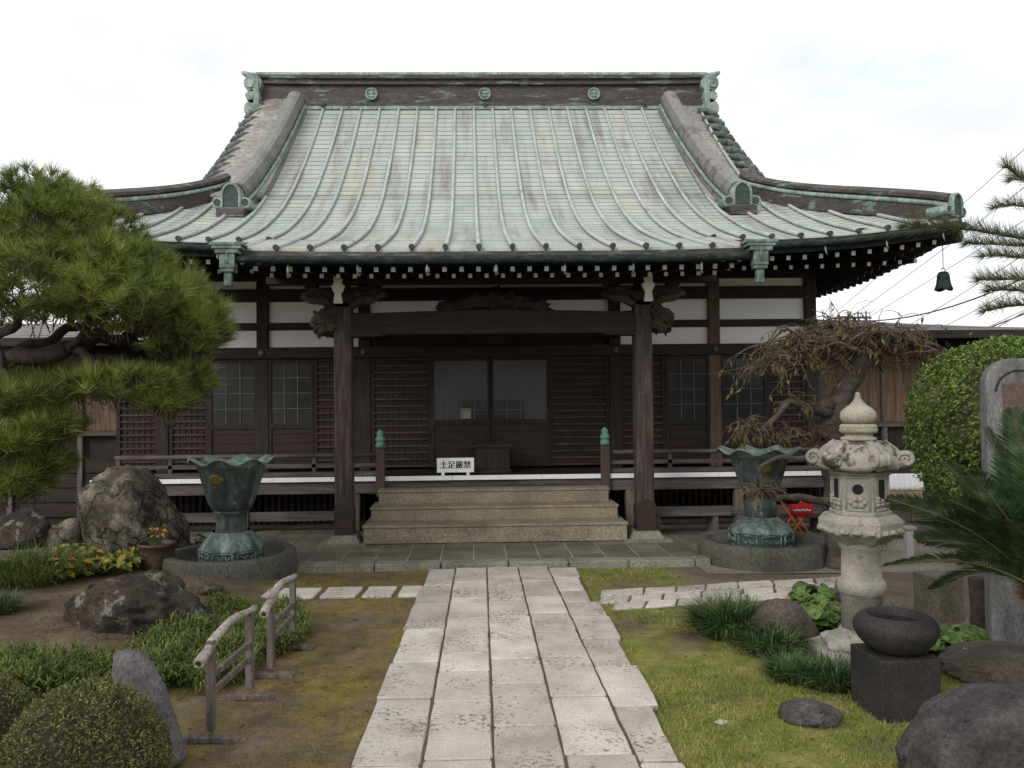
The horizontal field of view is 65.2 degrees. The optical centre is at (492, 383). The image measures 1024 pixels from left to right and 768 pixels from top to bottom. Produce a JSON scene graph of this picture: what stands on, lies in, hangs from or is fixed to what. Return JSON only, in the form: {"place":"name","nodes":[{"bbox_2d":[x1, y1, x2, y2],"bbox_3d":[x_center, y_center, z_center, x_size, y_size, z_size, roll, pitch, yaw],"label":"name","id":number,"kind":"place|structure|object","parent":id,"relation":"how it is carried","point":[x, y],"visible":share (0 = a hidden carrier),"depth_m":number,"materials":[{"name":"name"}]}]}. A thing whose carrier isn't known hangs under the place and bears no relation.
{"place":"outdoors","nodes":[
{"label":"outdoors","id":0,"kind":"place"},
{"bbox_2d":[0,323,155,524],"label":"side building","id":1,"kind":"structure","parent":0,"point":[98,446],"depth_m":11.03,"materials":[{"name":"brown wood"}]},
{"bbox_2d":[179,512,189,543],"bbox_3d":[-3.458,1.582,8.584,0.442,0.430,0.466,-1,-1,-1],"label":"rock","id":2,"kind":"object","parent":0,"point":[187,526],"visible":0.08,"depth_m":8.58,"materials":[{"name":"grey stone"}]},
{"bbox_2d":[0,569,958,767],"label":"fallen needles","id":3,"kind":"object","parent":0,"point":[367,666],"depth_m":4.91,"materials":[{"name":"brown plant"}]},
{"bbox_2d":[0,509,983,767],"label":"ground","id":4,"kind":"structure","parent":0,"point":[670,645],"depth_m":4.85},
{"bbox_2d":[0,585,38,615],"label":"grass clump","id":5,"kind":"object","parent":4,"relation":"on","point":[9,603],"visible":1,"depth_m":5.93,"materials":[{"name":"green plant"}]},
{"bbox_2d":[0,670,41,764],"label":"clipped bush","id":6,"kind":"object","parent":4,"relation":"on","point":[12,706],"visible":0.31,"depth_m":3.29,"materials":[{"name":"green plant"}]},
{"bbox_2d":[0,507,51,549],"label":"rock","id":7,"kind":"object","parent":4,"relation":"on","point":[23,524],"visible":0.83,"depth_m":8.18,"materials":[{"name":"grey stone"}]},
{"bbox_2d":[17,553,69,565],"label":"leafy plant","id":8,"kind":"object","parent":4,"relation":"on","point":[46,559],"visible":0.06,"depth_m":7.14,"materials":[{"name":"green plant"}]},
{"bbox_2d":[0,640,92,701],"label":"grass tuft","id":9,"kind":"object","parent":4,"relation":"on","point":[32,686],"visible":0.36,"depth_m":4.27,"materials":[{"name":"green plant"}]},
{"bbox_2d":[0,534,112,589],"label":"grass clump","id":10,"kind":"object","parent":4,"relation":"on","point":[20,575],"visible":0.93,"depth_m":6.79,"materials":[{"name":"green plant"}]},
{"bbox_2d":[32,557,96,580],"bbox_3d":[-3.731,1.616,6.978,0.530,0.215,0.520,-1,-1,-1],"label":"leafy plant","id":11,"kind":"object","parent":4,"relation":"on","point":[84,571],"visible":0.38,"depth_m":6.94,"materials":[{"name":"green plant"}]},
{"bbox_2d":[45,518,86,551],"bbox_3d":[-4.440,1.584,8.430,0.515,0.364,0.469,0,-2,-42],"label":"rock","id":12,"kind":"object","parent":4,"relation":"on","point":[67,530],"visible":0.45,"depth_m":8.26,"materials":[{"name":"grey stone"}]},
{"bbox_2d":[52,543,102,558],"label":"leafy plant","id":13,"kind":"object","parent":4,"relation":"on","point":[80,546],"visible":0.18,"depth_m":7.72,"materials":[{"name":"green plant"}]},
{"bbox_2d":[47,649,111,686],"bbox_3d":[-2.300,1.596,4.523,0.509,0.185,0.523,-1,-1,29],"label":"grass tuft","id":14,"kind":"object","parent":4,"relation":"on","point":[93,666],"visible":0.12,"depth_m":4.53,"materials":[{"name":"green plant"}]},
{"bbox_2d":[0,674,175,767],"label":"clipped bush","id":15,"kind":"object","parent":4,"relation":"on","point":[93,727],"visible":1,"depth_m":3.02,"materials":[{"name":"green plant"}]},
{"bbox_2d":[74,549,118,575],"bbox_3d":[-3.587,1.609,7.198,0.518,0.237,0.479,0,-1,-24],"label":"leafy plant","id":16,"kind":"object","parent":4,"relation":"on","point":[99,572],"visible":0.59,"depth_m":7.14,"materials":[{"name":"green plant"}]},
{"bbox_2d":[90,550,142,574],"bbox_3d":[-3.408,1.610,7.230,0.496,0.231,0.477,-1,-1,-1],"label":"leafy plant","id":17,"kind":"object","parent":4,"relation":"on","point":[122,564],"visible":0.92,"depth_m":7.15,"materials":[{"name":"green plant"}]},
{"bbox_2d":[0,152,241,510],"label":"pine tree","id":18,"kind":"object","parent":4,"relation":"on","point":[85,262],"visible":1,"depth_m":5.48,"materials":[{"name":"green plant"}]},
{"bbox_2d":[104,547,140,568],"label":"leafy plant","id":19,"kind":"object","parent":4,"relation":"on","point":[133,551],"visible":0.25,"depth_m":7.42,"materials":[{"name":"green plant"}]},
{"bbox_2d":[75,464,188,556],"bbox_3d":[-3.611,1.343,8.141,1.042,1.049,0.840,-1,-1,26],"label":"rock","id":20,"kind":"object","parent":4,"relation":"on","point":[121,508],"visible":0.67,"depth_m":7.86,"materials":[{"name":"grey stone"}]},
{"bbox_2d":[62,569,215,636],"bbox_3d":[-2.506,1.565,5.706,0.972,0.519,0.824,-1,-2,36],"label":"rock","id":21,"kind":"object","parent":4,"relation":"on","point":[128,604],"visible":0.62,"depth_m":5.38,"materials":[{"name":"grey stone"}]},
{"bbox_2d":[46,584,231,640],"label":"weeds","id":22,"kind":"object","parent":4,"relation":"on","point":[107,633],"visible":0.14,"depth_m":5.30,"materials":[{"name":"green plant"}]},
{"bbox_2d":[111,649,186,767],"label":"rock","id":23,"kind":"object","parent":4,"relation":"on","point":[135,669],"visible":0.5,"depth_m":3.61,"materials":[{"name":"grey stone"}]},
{"bbox_2d":[137,539,176,570],"bbox_3d":[-3.115,1.609,7.442,0.352,0.270,0.344,-1,-1,-1],"label":"flowerpot","id":24,"kind":"object","parent":4,"relation":"on","point":[152,556],"visible":0.91,"depth_m":7.31,"materials":[{"name":"brown ceramic"}]},
{"bbox_2d":[140,524,166,544],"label":"potted plant","id":25,"kind":"object","parent":24,"relation":"on","point":[157,541],"visible":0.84,"depth_m":7.43,"materials":[{"name":"orange plant"}]},
{"bbox_2d":[0,588,315,699],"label":"ground cover","id":26,"kind":"object","parent":4,"relation":"on","point":[230,640],"visible":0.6,"depth_m":4.85,"materials":[{"name":"green plant"}]},
{"bbox_2d":[159,670,184,686],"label":"grass tuft","id":27,"kind":"object","parent":4,"relation":"on","point":[170,679],"visible":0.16,"depth_m":4.68,"materials":[{"name":"green plant"}]},
{"bbox_2d":[189,580,224,594],"bbox_3d":[-2.357,1.677,6.594,0.274,0.107,0.228,-1,-1,-1],"label":"rock","id":28,"kind":"object","parent":4,"relation":"on","point":[203,587],"visible":0.88,"depth_m":6.52,"materials":[{"name":"grey stone"}]},
{"bbox_2d":[184,605,274,744],"bbox_3d":[-1.365,1.485,4.151,0.270,0.539,0.790,-1,-1,2],"label":"log barrier","id":29,"kind":"object","parent":4,"relation":"on","point":[206,656],"visible":0.98,"depth_m":4.01,"materials":[{"name":"grey wood"}]},
{"bbox_2d":[162,540,296,580],"bbox_3d":[-2.518,1.748,7.693,1.246,0.285,1.247,-1,-1,-1],"label":"round basin","id":30,"kind":"object","parent":4,"relation":"on","point":[278,560],"visible":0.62,"depth_m":7.26,"materials":[{"name":"stone"}]},
{"bbox_2d":[187,454,274,561],"bbox_3d":[-2.514,1.192,7.705,0.794,0.988,0.794,-1,-1,21],"label":"bronze vase","id":31,"kind":"object","parent":30,"relation":"on","point":[230,486],"visible":0.96,"depth_m":7.51,"materials":[{"name":"teal metal"}]},
{"bbox_2d":[254,573,313,678],"bbox_3d":[-1.336,1.510,5.058,0.278,0.528,0.783,-1,-1,-1],"label":"log barrier","id":32,"kind":"object","parent":4,"relation":"on","point":[267,610],"visible":0.93,"depth_m":4.88,"materials":[{"name":"grey wood"}]},
{"bbox_2d":[193,574,425,767],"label":"moss","id":33,"kind":"object","parent":4,"relation":"on","point":[324,676],"visible":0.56,"depth_m":4.74,"materials":[{"name":"plant"}]},
{"bbox_2d":[261,586,420,598],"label":"stepping path","id":34,"kind":"structure","parent":4,"relation":"on","point":[354,592],"depth_m":6.86,"materials":[{"name":"stone"}]},
{"bbox_2d":[0,515,910,566],"bbox_3d":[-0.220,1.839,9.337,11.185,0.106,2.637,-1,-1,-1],"label":"platform paving","id":35,"kind":"structure","parent":4,"relation":"on","point":[307,545],"depth_m":8.69,"materials":[{"name":"grey stone"}]},
{"bbox_2d":[189,534,205,545],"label":"dark leafy plant","id":36,"kind":"object","parent":35,"relation":"on","point":[201,538],"visible":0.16,"depth_m":8.63,"materials":[{"name":"green plant"}]},
{"bbox_2d":[8,71,966,547],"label":"temple hall","id":37,"kind":"structure","parent":35,"relation":"on","point":[574,279],"depth_m":10.83,"materials":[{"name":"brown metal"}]},
{"bbox_2d":[209,359,256,454],"bbox_3d":[-3.484,0.408,10.759,0.635,1.485,0.040,-1,-1,-1],"label":"window","id":38,"kind":"structure","parent":37,"relation":"in","point":[233,410],"depth_m":10.76,"materials":[{"name":"brown wood"}]},
{"bbox_2d":[268,358,313,468],"bbox_3d":[-2.709,0.400,10.779,0.595,1.485,0.040,-1,-1,-1],"label":"window","id":39,"kind":"structure","parent":37,"relation":"in","point":[290,380],"depth_m":10.78,"materials":[{"name":"brown wood"}]},
{"bbox_2d":[437,458,473,475],"bbox_3d":[-0.458,1.024,9.922,0.460,0.215,0.100,-1,-1,-1],"label":"sign board","id":40,"kind":"object","parent":37,"relation":"on","point":[447,465],"visible":1,"depth_m":9.91,"materials":[{"name":"white paint"}]},
{"bbox_2d":[431,357,490,466],"bbox_3d":[-0.425,0.378,10.837,0.795,1.485,0.040,-1,-1,-1],"label":"door","id":41,"kind":"structure","parent":37,"relation":"in","point":[460,386],"depth_m":10.83,"materials":[{"name":"brown wood"}]},
{"bbox_2d":[472,442,511,473],"bbox_3d":[-0.006,0.948,10.335,0.510,0.375,0.460,-1,-1,-1],"label":"offering box","id":42,"kind":"object","parent":37,"relation":"on","point":[492,457],"visible":0.91,"depth_m":10.13,"materials":[{"name":"brown wood"}]},
{"bbox_2d":[491,356,549,465],"bbox_3d":[0.380,0.370,10.858,0.795,1.485,0.040,-1,-1,-1],"label":"door","id":43,"kind":"structure","parent":37,"relation":"in","point":[520,392],"depth_m":10.86,"materials":[{"name":"brown wood"}]},
{"bbox_2d":[665,355,710,463],"bbox_3d":[2.664,0.347,10.916,0.595,1.485,0.040,-1,-1,-1],"label":"window","id":44,"kind":"structure","parent":37,"relation":"in","point":[687,377],"depth_m":10.91,"materials":[{"name":"brown wood"}]},
{"bbox_2d":[720,354,767,463],"bbox_3d":[3.439,0.339,10.936,0.635,1.485,0.040,-1,-1,-1],"label":"window","id":45,"kind":"structure","parent":37,"relation":"in","point":[752,399],"depth_m":10.94,"materials":[{"name":"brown wood"}]},
{"bbox_2d":[934,245,952,291],"bbox_3d":[5.232,-1.387,9.287,0.196,0.616,0.196,-1,-1,-1],"label":"wind bell","id":46,"kind":"object","parent":37,"relation":"hanging from","point":[943,281],"visible":1,"depth_m":9.23,"materials":[{"name":"green metal"}]},
{"bbox_2d":[362,485,627,543],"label":"concrete steps","id":47,"kind":"structure","parent":35,"relation":"on","point":[488,514],"depth_m":9.25,"materials":[{"name":"beige concrete"}]},
{"bbox_2d":[656,507,730,531],"bbox_3d":[2.266,1.622,9.477,1.037,0.274,0.320,-1,-1,-1],"label":"bench","id":48,"kind":"object","parent":35,"relation":"on","point":[711,514],"visible":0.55,"depth_m":9.33,"materials":[{"name":"grey wood"}]},
{"bbox_2d":[731,509,823,531],"bbox_3d":[3.468,1.633,9.558,1.194,0.228,0.320,-1,-1,-1],"label":"bench","id":49,"kind":"object","parent":35,"relation":"on","point":[782,513],"visible":0.36,"depth_m":9.45,"materials":[{"name":"brown wood"}]},
{"bbox_2d":[781,501,812,533],"bbox_3d":[3.495,1.552,9.200,0.260,0.386,0.321,-1,-1,-1],"label":"folding stool","id":50,"kind":"object","parent":35,"relation":"on","point":[801,509],"visible":0.97,"depth_m":9.05,"materials":[{"name":"red fabric"}]},
{"bbox_2d":[889,473,923,523],"bbox_3d":[4.791,1.409,9.650,0.814,0.653,0.132,-1,-1,-1],"label":"white sheet panel","id":51,"kind":"object","parent":35,"relation":"on","point":[902,483],"visible":0.45,"depth_m":9.63,"materials":[{"name":"paint"}]},
{"bbox_2d":[22,573,893,767],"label":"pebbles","id":52,"kind":"object","parent":4,"relation":"on","point":[350,763],"visible":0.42,"depth_m":5.17,"materials":[{"name":"grey stone"}]},
{"bbox_2d":[297,556,710,572],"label":"kerb","id":53,"kind":"structure","parent":4,"relation":"on","point":[416,565],"depth_m":7.85,"materials":[{"name":"stone"}]},
{"bbox_2d":[352,566,684,767],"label":"stone path","id":54,"kind":"structure","parent":4,"relation":"on","point":[526,734],"depth_m":4.54,"materials":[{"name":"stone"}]},
{"bbox_2d":[600,577,838,610],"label":"branch path","id":55,"kind":"structure","parent":4,"relation":"on","point":[654,595],"depth_m":6.74,"materials":[{"name":"stone"}]},
{"bbox_2d":[714,719,728,724],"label":"rock","id":56,"kind":"object","parent":4,"relation":"on","point":[720,721],"visible":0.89,"depth_m":4.07,"materials":[{"name":"stone"}]},
{"bbox_2d":[664,586,788,642],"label":"mondo grass","id":57,"kind":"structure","parent":4,"relation":"on","point":[710,620],"depth_m":5.54,"materials":[{"name":"green plant"}]},
{"bbox_2d":[697,529,827,573],"bbox_3d":[2.743,1.708,8.167,1.264,0.275,1.266,-1,-1,-1],"label":"round basin","id":58,"kind":"object","parent":4,"relation":"on","point":[807,552],"visible":0.68,"depth_m":7.65,"materials":[{"name":"stone"}]},
{"bbox_2d":[717,445,802,546],"bbox_3d":[2.737,1.144,8.179,0.824,1.004,0.824,0,-1,-24],"label":"bronze vase","id":59,"kind":"object","parent":58,"relation":"on","point":[765,526],"visible":0.84,"depth_m":7.99,"materials":[{"name":"green metal"}]},
{"bbox_2d":[578,566,969,767],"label":"lawn grass","id":60,"kind":"structure","parent":4,"relation":"on","point":[760,701],"depth_m":4.21,"materials":[{"name":"green plant"}]},
{"bbox_2d":[747,598,819,645],"bbox_3d":[1.982,1.623,5.488,0.436,0.328,0.410,0,-1,-27],"label":"rock","id":61,"kind":"object","parent":4,"relation":"on","point":[785,611],"visible":0.5,"depth_m":5.37,"materials":[{"name":"grey stone"}]},
{"bbox_2d":[751,645,842,687],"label":"mondo grass","id":62,"kind":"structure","parent":4,"relation":"on","point":[774,664],"depth_m":4.67,"materials":[{"name":"green plant"}]},
{"bbox_2d":[785,583,833,605],"bbox_3d":[2.537,1.671,6.243,0.466,0.196,0.417,-1,-2,36],"label":"round leaved plant","id":63,"kind":"object","parent":4,"relation":"on","point":[799,593],"visible":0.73,"depth_m":6.20,"materials":[{"name":"green plant"}]},
{"bbox_2d":[778,698,842,727],"bbox_3d":[1.624,1.677,4.093,0.320,0.110,0.253,-1,-1,-1],"label":"rock","id":64,"kind":"object","parent":4,"relation":"on","point":[809,713],"visible":0.98,"depth_m":4.04,"materials":[{"name":"grey stone"}]},
{"bbox_2d":[772,646,850,695],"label":"mondo grass","id":65,"kind":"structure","parent":4,"relation":"on","point":[840,683],"depth_m":4.53,"materials":[{"name":"green plant"}]},
{"bbox_2d":[800,600,840,630],"bbox_3d":[2.357,1.646,5.702,0.465,0.225,0.476,-1,-1,-1],"label":"round leaved plant","id":66,"kind":"object","parent":4,"relation":"on","point":[822,615],"visible":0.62,"depth_m":5.58,"materials":[{"name":"green plant"}]},
{"bbox_2d":[708,297,967,569],"bbox_3d":[3.436,0.546,7.701,2.669,2.791,1.414,-1,-1,-1],"label":"weeping cherry","id":67,"kind":"object","parent":4,"relation":"on","point":[866,347],"visible":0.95,"depth_m":7.56,"materials":[{"name":"brown plant"}]},
{"bbox_2d":[698,549,983,573],"bbox_3d":[6.010,1.757,8.243,8.078,0.001,1.598,-1,-1,1],"label":"concrete apron","id":68,"kind":"object","parent":4,"relation":"on","point":[889,555],"visible":0.16,"depth_m":7.73,"materials":[{"name":"grey concrete"}]},
{"bbox_2d":[903,525,916,561],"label":"short pillar","id":69,"kind":"structure","parent":68,"relation":"on","point":[908,540],"depth_m":7.95,"materials":[{"name":"grey stone"}]},
{"bbox_2d":[885,523,978,549],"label":"stone curb wall","id":70,"kind":"structure","parent":68,"relation":"on","point":[897,543],"depth_m":8.58,"materials":[{"name":"grey stone"}]},
{"bbox_2d":[804,392,914,663],"bbox_3d":[2.342,0.943,5.092,0.624,1.783,0.715,-1,-1,-1],"label":"stone lantern","id":71,"kind":"object","parent":4,"relation":"on","point":[860,523],"visible":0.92,"depth_m":4.97,"materials":[{"name":"beige stone"}]},
{"bbox_2d":[850,643,940,723],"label":"stone block","id":72,"kind":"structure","parent":4,"relation":"on","point":[889,688],"depth_m":4.06,"materials":[{"name":"grey stone"}]},
{"bbox_2d":[852,606,940,656],"bbox_3d":[2.124,1.308,4.216,0.416,0.195,0.416,-1,-1,-1],"label":"water bowl","id":73,"kind":"object","parent":72,"relation":"on","point":[896,631],"visible":1,"depth_m":4.08,"materials":[{"name":"stone"}]},
{"bbox_2d":[913,570,963,623],"bbox_3d":[3.213,1.580,5.768,0.200,0.420,0.260,0,-1,-10],"label":"stone box post","id":74,"kind":"object","parent":4,"relation":"on","point":[942,604],"visible":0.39,"depth_m":5.66,"materials":[{"name":"grey stone"}]},
{"bbox_2d":[927,628,962,652],"bbox_3d":[2.827,1.639,5.104,0.354,0.152,0.337,-1,-1,-1],"label":"round leaved plant","id":75,"kind":"object","parent":4,"relation":"on","point":[944,641],"visible":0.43,"depth_m":5.01,"materials":[{"name":"green plant"}]},
{"bbox_2d":[879,405,1023,603],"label":"cycad","id":76,"kind":"object","parent":4,"relation":"on","point":[1002,508],"visible":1,"depth_m":3.96,"materials":[{"name":"green plant"}]},
{"bbox_2d":[886,152,1023,321],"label":"pine tree","id":77,"kind":"object","parent":4,"relation":"on","point":[973,228],"visible":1,"depth_m":5.11,"materials":[{"name":"green plant"}]},
{"bbox_2d":[895,681,1023,767],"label":"rock","id":78,"kind":"object","parent":4,"relation":"on","point":[971,725],"visible":1,"depth_m":3.21,"materials":[{"name":"grey stone"}]},
{"bbox_2d":[900,332,1023,516],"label":"clipped hedge","id":79,"kind":"object","parent":4,"relation":"on","point":[954,430],"visible":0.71,"depth_m":6.98,"materials":[{"name":"green plant"}]},
{"bbox_2d":[941,624,989,640],"bbox_3d":[3.031,1.621,5.151,0.359,0.158,0.320,-2,-2,43],"label":"round leaved plant","id":80,"kind":"object","parent":4,"relation":"on","point":[968,632],"visible":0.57,"depth_m":5.10,"materials":[{"name":"green plant"}]},
{"bbox_2d":[968,576,984,628],"bbox_3d":[3.339,1.557,5.500,0.117,0.456,0.110,-1,-1,-1],"label":"wooden post","id":81,"kind":"object","parent":4,"relation":"on","point":[976,598],"visible":0.53,"depth_m":5.46,"materials":[{"name":"brown wood"}]},
{"bbox_2d":[937,640,1023,682],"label":"rock","id":82,"kind":"object","parent":4,"relation":"on","point":[983,661],"visible":0.82,"depth_m":4.53,"materials":[{"name":"grey stone"}]},
{"bbox_2d":[980,358,1023,644],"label":"stone monument","id":83,"kind":"object","parent":4,"relation":"on","point":[1001,385],"visible":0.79,"depth_m":4.96,"materials":[{"name":"grey stone"}]},
{"bbox_2d":[0,0,1023,339],"label":"sky","id":84,"kind":"structure","parent":0,"point":[901,94],"materials":[{"name":"white"}]},
{"bbox_2d":[720,617,824,657],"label":"mondo grass","id":85,"kind":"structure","parent":0,"point":[774,638],"depth_m":5.16,"materials":[{"name":"green plant"}]},
{"bbox_2d":[834,578,840,602],"bbox_3d":[2.586,1.592,5.922,0.099,0.324,0.155,-1,-1,-1],"label":"rock","id":86,"kind":"object","parent":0,"point":[837,595],"visible":0.12,"depth_m":5.91,"materials":[{"name":"grey stone"}]},
{"bbox_2d":[828,303,871,319],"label":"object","id":87,"kind":"object","parent":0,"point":[832,316],"visible":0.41,"depth_m":40.53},
{"bbox_2d":[826,281,1017,320],"bbox_3d":[17.396,-3.346,32.529,0.054,1.116,16.023,-1,-1,-4],"label":"power line","id":88,"kind":"object","parent":87,"relation":"attached to","point":[931,311],"visible":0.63,"depth_m":31.51,"materials":[{"name":"grey metal"}]},
{"bbox_2d":[817,319,1023,509],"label":"side building","id":89,"kind":"structure","parent":0,"point":[884,395],"depth_m":11.64,"materials":[{"name":"brown wood"}]},
{"bbox_2d":[826,149,1023,319],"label":"power line","id":90,"kind":"object","parent":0,"point":[964,202],"visible":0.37,"depth_m":31.20,"materials":[{"name":"grey metal"}]},
{"bbox_2d":[854,188,1023,313],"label":"power line","id":91,"kind":"object","parent":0,"point":[925,262],"visible":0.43,"depth_m":34.68,"materials":[{"name":"grey metal"}]},
{"bbox_2d":[864,220,1023,319],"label":"power line","id":92,"kind":"object","parent":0,"point":[936,275],"visible":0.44,"depth_m":34.87,"materials":[{"name":"grey metal"}]},
{"bbox_2d":[911,258,1018,323],"bbox_3d":[19.291,-3.315,35.578,0.035,4.930,18.072,0,-1,-6],"label":"power line","id":93,"kind":"object","parent":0,"point":[962,293],"visible":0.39,"depth_m":33.39,"materials":[{"name":"grey metal"}]},
{"bbox_2d":[947,285,1020,324],"bbox_3d":[20.100,-2.815,35.587,0.034,3.937,18.015,-1,-1,-3],"label":"power line","id":94,"kind":"object","parent":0,"point":[975,310],"visible":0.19,"depth_m":33.77,"materials":[{"name":"grey metal"}]},
{"bbox_2d":[990,310,1023,325],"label":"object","id":95,"kind":"object","parent":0,"point":[1007,318],"visible":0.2,"depth_m":32.63,"materials":[{"name":"black metal"}]},
{"bbox_2d":[991,313,1023,326],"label":"power line","id":96,"kind":"object","parent":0,"point":[1007,320],"visible":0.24,"depth_m":31.64,"materials":[{"name":"grey metal"}]}
]}

